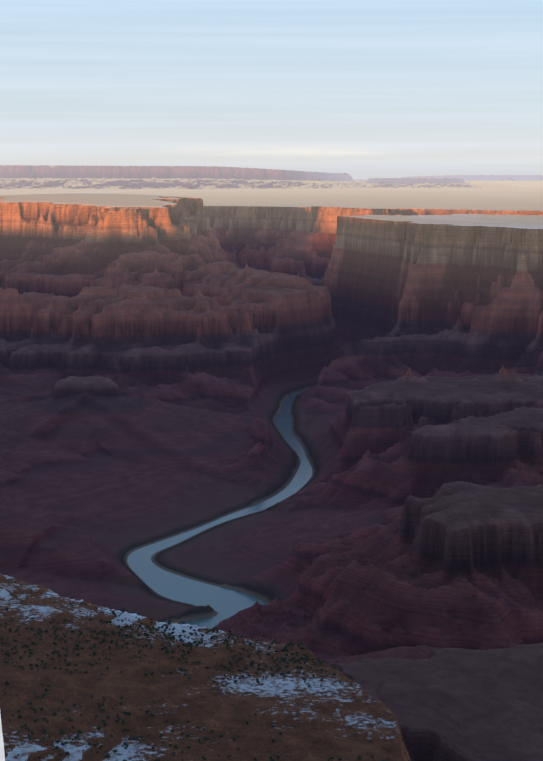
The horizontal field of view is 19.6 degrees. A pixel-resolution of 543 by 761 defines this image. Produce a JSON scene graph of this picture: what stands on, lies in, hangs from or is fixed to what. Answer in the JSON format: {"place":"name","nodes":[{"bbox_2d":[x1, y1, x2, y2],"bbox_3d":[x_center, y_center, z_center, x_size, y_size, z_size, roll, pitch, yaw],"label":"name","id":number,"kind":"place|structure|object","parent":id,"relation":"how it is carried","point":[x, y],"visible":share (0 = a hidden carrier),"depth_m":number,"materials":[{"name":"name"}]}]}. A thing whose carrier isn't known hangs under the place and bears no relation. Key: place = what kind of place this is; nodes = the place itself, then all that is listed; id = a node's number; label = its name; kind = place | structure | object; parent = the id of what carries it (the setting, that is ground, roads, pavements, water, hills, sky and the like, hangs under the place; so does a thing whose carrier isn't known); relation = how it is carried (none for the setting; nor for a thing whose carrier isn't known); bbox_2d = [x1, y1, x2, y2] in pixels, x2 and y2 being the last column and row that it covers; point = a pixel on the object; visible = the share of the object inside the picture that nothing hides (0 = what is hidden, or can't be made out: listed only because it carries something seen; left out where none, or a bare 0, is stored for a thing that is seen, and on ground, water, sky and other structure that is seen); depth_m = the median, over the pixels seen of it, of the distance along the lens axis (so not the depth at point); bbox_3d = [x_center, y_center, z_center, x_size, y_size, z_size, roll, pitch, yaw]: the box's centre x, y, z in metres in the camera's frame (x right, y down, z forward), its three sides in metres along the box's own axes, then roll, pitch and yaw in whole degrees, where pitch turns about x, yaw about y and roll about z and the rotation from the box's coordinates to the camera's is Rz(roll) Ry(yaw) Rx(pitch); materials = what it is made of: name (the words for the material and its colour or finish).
{"place":"outdoors","nodes":[
{"label":"outdoors","id":0,"kind":"place"},
{"bbox_2d":[127,389,311,628],"bbox_3d":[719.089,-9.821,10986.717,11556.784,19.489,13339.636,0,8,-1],"label":"river water","id":1,"kind":"structure","parent":0,"point":[224,603],"depth_m":5706.95,"materials":[{"name":"teal liquid"}]},
{"bbox_2d":[0,165,542,760],"bbox_3d":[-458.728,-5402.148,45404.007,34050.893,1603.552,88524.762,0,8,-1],"label":"canyon terrain","id":2,"kind":"structure","parent":0,"point":[172,339],"depth_m":7132.65,"materials":[{"name":"brown stone"}]},
{"bbox_2d":[0,572,408,760],"bbox_3d":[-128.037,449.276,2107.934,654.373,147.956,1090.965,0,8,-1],"label":"juniper shrubs","id":3,"kind":"object","parent":2,"relation":"on","point":[187,644],"visible":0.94,"depth_m":2225.08,"materials":[{"name":"green plant"}]},
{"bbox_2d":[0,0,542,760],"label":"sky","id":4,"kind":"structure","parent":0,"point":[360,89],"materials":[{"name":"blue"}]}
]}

